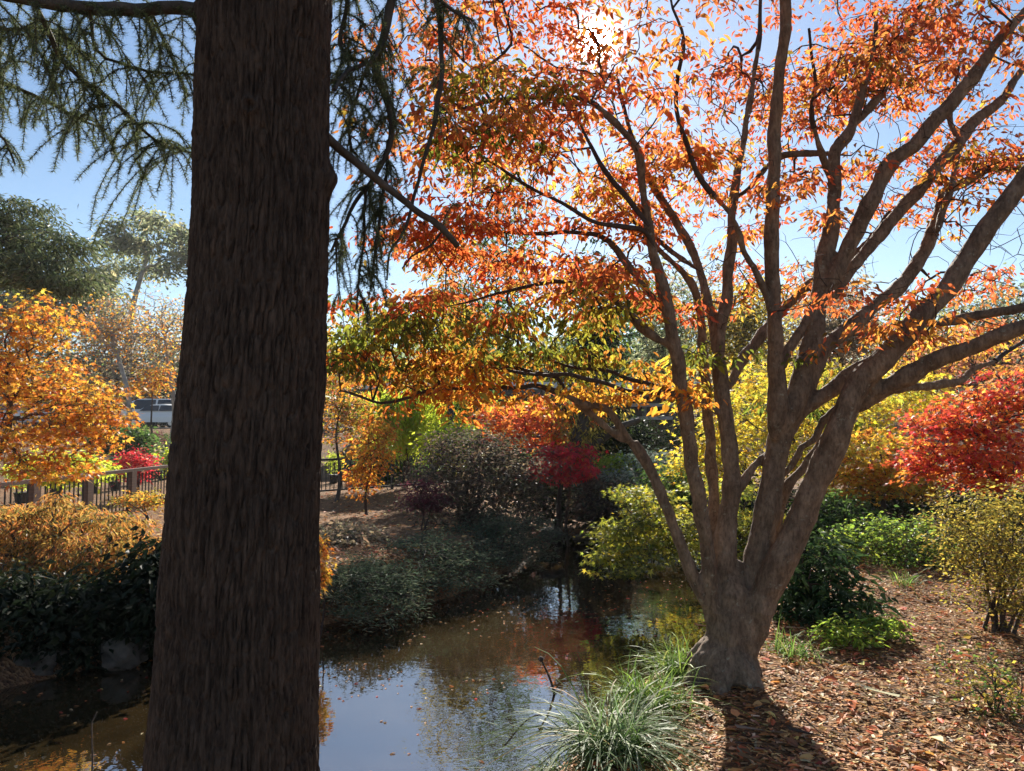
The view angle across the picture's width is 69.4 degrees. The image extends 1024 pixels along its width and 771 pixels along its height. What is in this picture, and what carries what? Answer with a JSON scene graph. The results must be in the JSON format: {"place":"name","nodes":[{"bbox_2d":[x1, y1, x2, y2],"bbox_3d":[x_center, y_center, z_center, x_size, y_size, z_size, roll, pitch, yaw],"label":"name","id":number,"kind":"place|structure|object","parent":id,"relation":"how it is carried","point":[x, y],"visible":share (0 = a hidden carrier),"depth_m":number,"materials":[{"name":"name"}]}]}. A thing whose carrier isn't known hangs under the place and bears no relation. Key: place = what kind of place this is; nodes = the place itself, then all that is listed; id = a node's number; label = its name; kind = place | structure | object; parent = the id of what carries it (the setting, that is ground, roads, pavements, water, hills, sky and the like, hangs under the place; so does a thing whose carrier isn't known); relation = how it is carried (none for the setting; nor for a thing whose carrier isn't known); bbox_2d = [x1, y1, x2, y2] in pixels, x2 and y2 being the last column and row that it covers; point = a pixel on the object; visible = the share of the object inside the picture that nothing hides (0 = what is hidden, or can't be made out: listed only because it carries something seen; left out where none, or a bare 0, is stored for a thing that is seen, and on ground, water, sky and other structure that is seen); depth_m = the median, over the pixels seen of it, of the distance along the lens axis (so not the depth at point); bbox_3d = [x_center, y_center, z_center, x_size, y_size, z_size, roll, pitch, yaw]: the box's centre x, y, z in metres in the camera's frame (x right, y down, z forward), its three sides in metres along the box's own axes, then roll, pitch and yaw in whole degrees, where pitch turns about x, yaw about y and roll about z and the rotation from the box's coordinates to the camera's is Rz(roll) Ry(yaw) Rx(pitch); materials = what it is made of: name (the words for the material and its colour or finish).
{"place":"outdoors","nodes":[
{"label":"outdoors","id":0,"kind":"place"},
{"bbox_2d":[15,427,351,427],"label":"car park pavement","id":1,"kind":"structure","parent":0,"point":[169,427],"depth_m":51.63,"materials":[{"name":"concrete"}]},
{"bbox_2d":[114,399,171,427],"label":"parked car","id":2,"kind":"object","parent":1,"relation":"on","point":[140,403],"visible":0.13,"depth_m":49.28,"materials":[{"name":"white paint"}]},
{"bbox_2d":[123,404,171,427],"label":"parked car","id":3,"kind":"object","parent":1,"relation":"on","point":[161,412],"visible":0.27,"depth_m":44.67,"materials":[{"name":"white paint"}]},
{"bbox_2d":[0,534,814,770],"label":"pond water","id":4,"kind":"structure","parent":0,"point":[38,733],"depth_m":6.24,"materials":[{"name":"liquid"}]},
{"bbox_2d":[13,646,69,675],"bbox_3d":[-4.253,2.416,6.484,0.766,0.366,0.556,0,-3,0],"label":"boulder","id":5,"kind":"object","parent":4,"relation":"on","point":[51,663],"visible":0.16,"depth_m":6.30,"materials":[{"name":"stone"}]},
{"bbox_2d":[101,633,149,670],"bbox_3d":[-3.447,2.374,6.573,0.365,0.327,0.350,0,-3,0],"label":"boulder","id":6,"kind":"object","parent":4,"relation":"on","point":[122,657],"visible":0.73,"depth_m":6.46,"materials":[{"name":"stone"}]},
{"bbox_2d":[22,558,700,766],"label":"floating leaves","id":7,"kind":"object","parent":4,"relation":"on","point":[422,643],"visible":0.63,"depth_m":7.52,"materials":[{"name":"plant"}]},
{"bbox_2d":[0,396,1023,770],"bbox_3d":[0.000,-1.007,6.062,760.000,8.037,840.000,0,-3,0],"label":"ground","id":8,"kind":"structure","parent":0,"point":[12,674],"depth_m":5.59,"materials":[{"name":"soil"}]},
{"bbox_2d":[0,479,36,524],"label":"fence panel","id":9,"kind":"object","parent":8,"relation":"on","point":[2,484],"visible":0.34,"depth_m":13.70,"materials":[{"name":"black metal"}]},
{"bbox_2d":[27,473,89,521],"bbox_3d":[-9.128,2.393,14.954,0.140,1.115,1.772,0,-3,3],"label":"fence panel","id":10,"kind":"object","parent":8,"relation":"on","point":[34,490],"visible":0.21,"depth_m":14.49,"materials":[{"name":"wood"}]},
{"bbox_2d":[0,193,124,310],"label":"deodar conifer","id":11,"kind":"object","parent":8,"relation":"on","point":[22,250],"visible":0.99,"depth_m":16.80,"materials":[{"name":"green plant"}]},
{"bbox_2d":[0,297,130,426],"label":"background tree","id":12,"kind":"object","parent":8,"relation":"on","point":[64,356],"visible":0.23,"depth_m":49.77,"materials":[{"name":"orange plant"}]},
{"bbox_2d":[0,445,130,510],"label":"bank shrub","id":13,"kind":"object","parent":8,"relation":"on","point":[108,468],"visible":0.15,"depth_m":17.76,"materials":[{"name":"yellow plant"}]},
{"bbox_2d":[0,256,143,424],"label":"eucalyptus","id":14,"kind":"object","parent":8,"relation":"on","point":[4,303],"visible":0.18,"depth_m":57.31,"materials":[{"name":"green plant"}]},
{"bbox_2d":[0,288,145,491],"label":"orange maple","id":15,"kind":"object","parent":8,"relation":"on","point":[12,378],"visible":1,"depth_m":10.92,"materials":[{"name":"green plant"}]},
{"bbox_2d":[0,525,161,680],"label":"evergreen shrub","id":16,"kind":"object","parent":8,"relation":"on","point":[98,609],"visible":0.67,"depth_m":6.46,"materials":[{"name":"green plant"}]},
{"bbox_2d":[0,489,161,589],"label":"laceleaf maple","id":17,"kind":"object","parent":8,"relation":"on","point":[43,540],"visible":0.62,"depth_m":7.96,"materials":[{"name":"orange plant"}]},
{"bbox_2d":[81,469,133,517],"bbox_3d":[-9.051,2.482,16.626,0.140,1.115,1.772,0,-3,3],"label":"fence panel","id":18,"kind":"object","parent":8,"relation":"on","point":[88,494],"visible":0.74,"depth_m":16.44,"materials":[{"name":"wood"}]},
{"bbox_2d":[58,286,165,461],"bbox_3d":[-17.401,-0.501,32.167,4.212,7.905,4.049,-2,-4,39],"label":"bare tree","id":19,"kind":"object","parent":8,"relation":"on","point":[112,336],"visible":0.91,"depth_m":31.92,"materials":[{"name":"brown plant"}]},
{"bbox_2d":[56,303,176,425],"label":"background tree","id":20,"kind":"object","parent":8,"relation":"on","point":[118,377],"visible":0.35,"depth_m":51.37,"materials":[{"name":"orange plant"}]},
{"bbox_2d":[77,422,169,455],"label":"bank shrub","id":21,"kind":"object","parent":8,"relation":"on","point":[142,438],"visible":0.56,"depth_m":30.56,"materials":[{"name":"green plant"}]},
{"bbox_2d":[105,487,164,519],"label":"yellow shrub","id":22,"kind":"object","parent":8,"relation":"on","point":[145,501],"visible":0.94,"depth_m":16.46,"materials":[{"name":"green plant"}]},
{"bbox_2d":[108,443,162,491],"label":"red shrub","id":23,"kind":"object","parent":8,"relation":"on","point":[137,462],"visible":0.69,"depth_m":20.43,"materials":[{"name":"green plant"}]},
{"bbox_2d":[86,202,189,423],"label":"eucalyptus","id":24,"kind":"object","parent":8,"relation":"on","point":[177,236],"visible":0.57,"depth_m":61.15,"materials":[{"name":"green plant"}]},
{"bbox_2d":[109,363,177,432],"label":"copper tree","id":25,"kind":"object","parent":8,"relation":"on","point":[157,383],"visible":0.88,"depth_m":33.95,"materials":[{"name":"orange plant"}]},
{"bbox_2d":[126,465,167,514],"bbox_3d":[-8.973,2.571,18.299,0.140,1.115,1.772,0,-3,3],"label":"fence panel","id":26,"kind":"object","parent":8,"relation":"on","point":[132,481],"visible":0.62,"depth_m":17.98,"materials":[{"name":"wood"}]},
{"bbox_2d":[110,274,184,443],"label":"bare tree","id":27,"kind":"object","parent":8,"relation":"on","point":[165,352],"visible":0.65,"depth_m":35.89,"materials":[{"name":"brown plant"}]},
{"bbox_2d":[127,295,183,398],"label":"background tree","id":28,"kind":"object","parent":8,"relation":"on","point":[160,357],"visible":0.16,"depth_m":53.09,"materials":[{"name":"brown plant"}]},
{"bbox_2d":[146,442,168,486],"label":"green shrub","id":29,"kind":"object","parent":8,"relation":"on","point":[165,460],"visible":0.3,"depth_m":22.64,"materials":[{"name":"green plant"}]},
{"bbox_2d":[42,388,329,426],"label":"clipped hedge","id":30,"kind":"object","parent":8,"relation":"on","point":[161,424],"depth_m":54.31,"materials":[{"name":"green plant"}]},
{"bbox_2d":[0,0,487,770],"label":"cedar tree","id":31,"kind":"object","parent":8,"relation":"on","point":[236,660],"visible":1,"depth_m":2.35,"materials":[{"name":"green plant"}]},
{"bbox_2d":[319,534,340,638],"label":"orange shrub","id":32,"kind":"object","parent":8,"relation":"on","point":[324,551],"visible":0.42,"depth_m":7.41,"materials":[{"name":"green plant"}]},
{"bbox_2d":[16,489,645,600],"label":"bank leaves","id":33,"kind":"object","parent":8,"relation":"on","point":[367,546],"visible":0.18,"depth_m":15.53,"materials":[{"name":"plant"}]},
{"bbox_2d":[322,371,382,501],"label":"mixed tree","id":34,"kind":"object","parent":8,"relation":"on","point":[345,404],"visible":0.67,"depth_m":20.40,"materials":[{"name":"orange plant"}]},
{"bbox_2d":[320,456,391,491],"bbox_3d":[-4.893,2.809,23.132,2.771,1.115,0.070,3,-4,-45],"label":"fence panel","id":35,"kind":"object","parent":8,"relation":"on","point":[331,459],"visible":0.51,"depth_m":22.78,"materials":[{"name":"black metal"}]},
{"bbox_2d":[327,329,396,402],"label":"background tree","id":36,"kind":"object","parent":8,"relation":"on","point":[357,390],"visible":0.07,"depth_m":47.47,"materials":[{"name":"orange plant"}]},
{"bbox_2d":[319,515,406,547],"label":"bank shrub","id":37,"kind":"object","parent":8,"relation":"on","point":[354,534],"visible":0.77,"depth_m":10.26,"materials":[{"name":"green plant"}]},
{"bbox_2d":[338,411,407,514],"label":"orange tree","id":38,"kind":"object","parent":8,"relation":"on","point":[370,459],"visible":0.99,"depth_m":17.32,"materials":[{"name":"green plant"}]},
{"bbox_2d":[320,549,438,639],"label":"juniper","id":39,"kind":"object","parent":8,"relation":"on","point":[380,589],"visible":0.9,"depth_m":8.00,"materials":[{"name":"green plant"}]},
{"bbox_2d":[348,442,428,482],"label":"bank shrub","id":40,"kind":"object","parent":8,"relation":"on","point":[398,470],"visible":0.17,"depth_m":26.92,"materials":[{"name":"green plant"}]},
{"bbox_2d":[351,384,459,484],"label":"weeping tree","id":41,"kind":"object","parent":8,"relation":"on","point":[413,423],"visible":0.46,"depth_m":23.79,"materials":[{"name":"green plant"}]},
{"bbox_2d":[391,455,447,488],"bbox_3d":[-2.942,2.912,25.054,2.771,1.115,0.070,3,-4,-45],"label":"fence panel","id":42,"kind":"object","parent":8,"relation":"on","point":[392,478],"visible":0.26,"depth_m":24.31,"materials":[{"name":"black metal"}]},
{"bbox_2d":[389,475,457,530],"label":"plum shrub","id":43,"kind":"object","parent":8,"relation":"on","point":[422,505],"visible":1,"depth_m":11.13,"materials":[{"name":"purple plant"}]},
{"bbox_2d":[365,522,513,601],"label":"juniper","id":44,"kind":"object","parent":8,"relation":"on","point":[466,569],"visible":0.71,"depth_m":9.31,"materials":[{"name":"green plant"}]},
{"bbox_2d":[407,415,488,500],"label":"bank shrub","id":45,"kind":"object","parent":8,"relation":"on","point":[441,429],"visible":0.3,"depth_m":19.74,"materials":[{"name":"green plant"}]},
{"bbox_2d":[406,206,502,493],"bbox_3d":[-1.810,-1.154,23.113,3.027,9.164,2.713,-3,-4,40],"label":"tall tree","id":46,"kind":"object","parent":8,"relation":"on","point":[464,292],"visible":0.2,"depth_m":23.00,"materials":[{"name":"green plant"}]},
{"bbox_2d":[427,383,507,428],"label":"green bush","id":47,"kind":"object","parent":8,"relation":"on","point":[458,408],"visible":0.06,"depth_m":25.17,"materials":[{"name":"green plant"}]},
{"bbox_2d":[386,418,567,537],"bbox_3d":[-0.603,1.612,12.297,2.965,2.150,2.675,0,-3,0],"label":"plum shrub","id":48,"kind":"object","parent":8,"relation":"on","point":[486,463],"visible":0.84,"depth_m":11.98,"materials":[{"name":"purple plant"}]},
{"bbox_2d":[442,142,549,424],"bbox_3d":[-0.696,-2.853,25.346,3.761,12.897,3.940,-1,-3,26],"label":"tall tree","id":49,"kind":"object","parent":8,"relation":"on","point":[497,302],"visible":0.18,"depth_m":25.07,"materials":[{"name":"green plant"}]},
{"bbox_2d":[460,424,540,507],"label":"bank shrub","id":50,"kind":"object","parent":8,"relation":"on","point":[498,444],"visible":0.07,"depth_m":18.68,"materials":[{"name":"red plant"}]},
{"bbox_2d":[436,506,570,574],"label":"juniper","id":51,"kind":"object","parent":8,"relation":"on","point":[511,554],"visible":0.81,"depth_m":10.83,"materials":[{"name":"green plant"}]},
{"bbox_2d":[0,334,1023,415],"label":"distant woods","id":52,"kind":"object","parent":8,"relation":"on","point":[402,355],"visible":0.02,"depth_m":82.68,"materials":[{"name":"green plant"}]},
{"bbox_2d":[484,452,576,524],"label":"bank shrub","id":53,"kind":"object","parent":8,"relation":"on","point":[521,478],"visible":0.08,"depth_m":15.61,"materials":[{"name":"green plant"}]},
{"bbox_2d":[359,382,701,442],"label":"tree","id":54,"kind":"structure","parent":8,"relation":"on","point":[646,408],"depth_m":35.16,"materials":[{"name":"plant"}]},
{"bbox_2d":[459,393,608,538],"bbox_3d":[0.439,1.556,14.412,3.078,2.915,2.513,0,-3,0],"label":"scarlet maple","id":55,"kind":"object","parent":8,"relation":"on","point":[535,422],"visible":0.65,"depth_m":14.12,"materials":[{"name":"orange plant"}]},
{"bbox_2d":[502,744,574,770],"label":"grass clump","id":56,"kind":"object","parent":8,"relation":"on","point":[551,768],"visible":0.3,"depth_m":4.26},
{"bbox_2d":[493,475,601,528],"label":"bank shrub","id":57,"kind":"object","parent":8,"relation":"on","point":[553,505],"visible":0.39,"depth_m":14.62,"materials":[{"name":"green plant"}]},
{"bbox_2d":[522,318,581,381],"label":"background tree","id":58,"kind":"object","parent":8,"relation":"on","point":[545,369],"visible":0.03,"depth_m":45.23,"materials":[{"name":"green plant"}]},
{"bbox_2d":[513,441,607,546],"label":"crimson maple","id":59,"kind":"object","parent":8,"relation":"on","point":[566,456],"visible":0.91,"depth_m":12.88,"materials":[{"name":"red plant"}]},
{"bbox_2d":[427,647,742,770],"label":"grass clump","id":60,"kind":"object","parent":8,"relation":"on","point":[613,733],"visible":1,"depth_m":3.56,"materials":[{"name":"plant"}]},
{"bbox_2d":[534,371,640,498],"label":"leaning tree","id":61,"kind":"object","parent":8,"relation":"on","point":[578,430],"visible":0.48,"depth_m":13.66,"materials":[{"name":"green plant"}]},
{"bbox_2d":[551,224,642,466],"bbox_3d":[2.370,-0.705,21.080,2.884,7.957,2.372,0,-3,0],"label":"tall tree","id":62,"kind":"object","parent":8,"relation":"on","point":[609,345],"visible":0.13,"depth_m":20.90,"materials":[{"name":"green plant"}]},
{"bbox_2d":[560,473,639,550],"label":"bank shrub","id":63,"kind":"object","parent":8,"relation":"on","point":[586,504],"visible":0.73,"depth_m":12.54,"materials":[{"name":"green plant"}]},
{"bbox_2d":[564,244,649,411],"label":"background tree","id":64,"kind":"object","parent":8,"relation":"on","point":[630,334],"visible":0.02,"depth_m":41.79,"materials":[{"name":"green plant"}]},
{"bbox_2d":[571,466,653,514],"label":"bank shrub","id":65,"kind":"object","parent":8,"relation":"on","point":[609,477],"visible":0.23,"depth_m":14.42,"materials":[{"name":"green plant"}]},
{"bbox_2d":[593,450,641,484],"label":"bank shrub","id":66,"kind":"object","parent":8,"relation":"on","point":[607,461],"visible":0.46,"depth_m":15.64,"materials":[{"name":"green plant"}]},
{"bbox_2d":[587,409,677,486],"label":"bank shrub","id":67,"kind":"object","parent":8,"relation":"on","point":[632,431],"visible":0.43,"depth_m":18.10,"materials":[{"name":"green plant"}]},
{"bbox_2d":[604,443,684,517],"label":"bank shrub","id":68,"kind":"object","parent":8,"relation":"on","point":[654,460],"visible":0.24,"depth_m":15.22,"materials":[{"name":"green plant"}]},
{"bbox_2d":[600,628,708,686],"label":"grass clump","id":69,"kind":"object","parent":8,"relation":"on","point":[667,664],"visible":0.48,"depth_m":4.68,"materials":[{"name":"plant"}]},
{"bbox_2d":[556,648,768,752],"bbox_3d":[0.812,1.661,4.105,1.148,0.377,1.165,0,-3,0],"label":"grass clump","id":70,"kind":"object","parent":8,"relation":"on","point":[654,687],"visible":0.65,"depth_m":4.12,"materials":[{"name":"plant"}]},
{"bbox_2d":[615,268,709,402],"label":"background tree","id":71,"kind":"object","parent":8,"relation":"on","point":[653,282],"visible":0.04,"depth_m":43.68,"materials":[{"name":"green plant"}]},
{"bbox_2d":[621,254,706,469],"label":"tall tree","id":72,"kind":"object","parent":8,"relation":"on","point":[651,347],"visible":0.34,"depth_m":26.79,"materials":[{"name":"green plant"}]},
{"bbox_2d":[626,454,718,530],"bbox_3d":[3.227,2.135,13.979,2.070,1.690,2.104,2,-4,-29],"label":"bank shrub","id":73,"kind":"object","parent":8,"relation":"on","point":[668,486],"visible":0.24,"depth_m":13.68,"materials":[{"name":"green plant"}]},
{"bbox_2d":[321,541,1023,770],"bbox_3d":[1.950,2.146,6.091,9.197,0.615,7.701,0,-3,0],"label":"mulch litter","id":74,"kind":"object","parent":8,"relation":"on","point":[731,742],"visible":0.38,"depth_m":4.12,"materials":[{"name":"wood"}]},
{"bbox_2d":[326,0,1023,693],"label":"autumn tree","id":75,"kind":"object","parent":8,"relation":"on","point":[738,600],"visible":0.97,"depth_m":4.55,"materials":[{"name":"orange plant"}]},
{"bbox_2d":[573,477,808,583],"bbox_3d":[2.404,1.808,9.378,3.895,1.276,2.190,2,-3,-28],"label":"shrub","id":76,"kind":"object","parent":8,"relation":"on","point":[659,542],"visible":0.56,"depth_m":8.83,"materials":[{"name":"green plant"}]},
{"bbox_2d":[645,418,741,477],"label":"bank shrub","id":77,"kind":"object","parent":8,"relation":"on","point":[668,439],"visible":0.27,"depth_m":16.81,"materials":[{"name":"green plant"}]},
{"bbox_2d":[652,240,766,416],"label":"background tree","id":78,"kind":"object","parent":8,"relation":"on","point":[696,277],"visible":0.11,"depth_m":49.89,"materials":[{"name":"green plant"}]},
{"bbox_2d":[681,471,797,540],"bbox_3d":[4.012,2.425,12.873,2.304,2.025,2.086,0,-3,0],"label":"bank shrub","id":79,"kind":"object","parent":8,"relation":"on","point":[750,506],"visible":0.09,"depth_m":12.76,"materials":[{"name":"green plant"}]},
{"bbox_2d":[681,263,807,474],"bbox_3d":[7.439,-0.578,24.061,4.356,7.146,3.857,0,-3,0],"label":"tall tree","id":80,"kind":"object","parent":8,"relation":"on","point":[741,332],"visible":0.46,"depth_m":23.80,"materials":[{"name":"green plant"}]},
{"bbox_2d":[724,277,819,411],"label":"background tree","id":81,"kind":"object","parent":8,"relation":"on","point":[784,323],"visible":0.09,"depth_m":51.75,"materials":[{"name":"green plant"}]},
{"bbox_2d":[560,554,1023,770],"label":"twig litter","id":82,"kind":"object","parent":8,"relation":"on","point":[742,754],"visible":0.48,"depth_m":4.15,"materials":[{"name":"wood"}]},
{"bbox_2d":[762,619,849,668],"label":"grass clump","id":83,"kind":"object","parent":8,"relation":"on","point":[791,646],"visible":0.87,"depth_m":5.04,"materials":[{"name":"plant"}]},
{"bbox_2d":[654,347,965,493],"bbox_3d":[5.482,1.083,13.539,6.114,3.624,3.772,0,-3,0],"label":"yellow tree","id":84,"kind":"object","parent":8,"relation":"on","point":[890,403],"visible":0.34,"depth_m":13.21,"materials":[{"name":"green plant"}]},
{"bbox_2d":[743,524,902,638],"bbox_3d":[2.580,1.681,6.116,1.133,1.061,1.290,3,-4,-45],"label":"camellia shrub","id":85,"kind":"object","parent":8,"relation":"on","point":[806,594],"visible":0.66,"depth_m":5.96,"materials":[{"name":"green plant"}]},
{"bbox_2d":[763,247,902,416],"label":"background tree","id":86,"kind":"object","parent":8,"relation":"on","point":[865,276],"visible":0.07,"depth_m":45.88,"materials":[{"name":"brown plant"}]},
{"bbox_2d":[785,487,889,545],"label":"bank shrub","id":87,"kind":"object","parent":8,"relation":"on","point":[826,515],"visible":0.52,"depth_m":9.78,"materials":[{"name":"green plant"}]},
{"bbox_2d":[784,279,893,472],"bbox_3d":[9.767,-0.258,21.986,3.462,6.119,3.747,-1,-3,24],"label":"tall tree","id":88,"kind":"object","parent":8,"relation":"on","point":[831,326],"visible":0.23,"depth_m":21.75,"materials":[{"name":"green plant"}]},
{"bbox_2d":[739,463,973,551],"bbox_3d":[5.688,2.094,12.009,4.843,1.690,2.500,1,-3,-12],"label":"dark bush","id":89,"kind":"object","parent":8,"relation":"on","point":[903,509],"visible":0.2,"depth_m":11.61,"materials":[{"name":"green plant"}]},
{"bbox_2d":[806,610,915,651],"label":"azalea shrub","id":90,"kind":"object","parent":8,"relation":"on","point":[843,635],"visible":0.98,"depth_m":5.33,"materials":[{"name":"green plant"}]},
{"bbox_2d":[799,424,958,530],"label":"yellow tree","id":91,"kind":"object","parent":8,"relation":"on","point":[873,481],"visible":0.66,"depth_m":10.69,"materials":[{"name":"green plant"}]},
{"bbox_2d":[812,504,980,570],"bbox_3d":[4.423,1.905,8.570,1.970,1.072,1.421,0,-3,0],"label":"boxwood hedge","id":92,"kind":"object","parent":8,"relation":"on","point":[872,552],"visible":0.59,"depth_m":8.43,"materials":[{"name":"green plant"}]},
{"bbox_2d":[874,562,952,603],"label":"grass clump","id":93,"kind":"object","parent":8,"relation":"on","point":[906,580],"visible":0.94,"depth_m":7.32,"materials":[{"name":"plant"}]},
{"bbox_2d":[846,315,1023,494],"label":"pink brown tree","id":94,"kind":"object","parent":8,"relation":"on","point":[967,362],"visible":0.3,"depth_m":16.96,"materials":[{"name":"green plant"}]},
{"bbox_2d":[874,291,1005,416],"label":"background tree","id":95,"kind":"object","parent":8,"relation":"on","point":[938,319],"visible":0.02,"depth_m":47.25,"materials":[{"name":"brown plant"}]},
{"bbox_2d":[857,365,1023,567],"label":"red maple","id":96,"kind":"object","parent":8,"relation":"on","point":[991,461],"visible":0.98,"depth_m":8.21,"materials":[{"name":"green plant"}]},
{"bbox_2d":[911,467,1023,633],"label":"olive shrub","id":97,"kind":"object","parent":8,"relation":"on","point":[985,537],"visible":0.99,"depth_m":5.79,"materials":[{"name":"green plant"}]},
{"bbox_2d":[923,626,1023,724],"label":"sparse shrub","id":98,"kind":"object","parent":8,"relation":"on","point":[994,685],"visible":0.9,"depth_m":4.16,"materials":[{"name":"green plant"}]},
{"bbox_2d":[926,483,1023,548],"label":"bank shrub","id":99,"kind":"object","parent":8,"relation":"on","point":[961,500],"visible":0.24,"depth_m":9.54,"materials":[{"name":"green plant"}]},
{"bbox_2d":[937,262,1023,405],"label":"background tree","id":100,"kind":"object","parent":8,"relation":"on","point":[1004,304],"visible":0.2,"depth_m":39.99,"materials":[{"name":"orange plant"}]},
{"bbox_2d":[0,0,1023,398],"label":"sky","id":101,"kind":"structure","parent":0,"point":[59,189],"materials":[{"name":"blue"}]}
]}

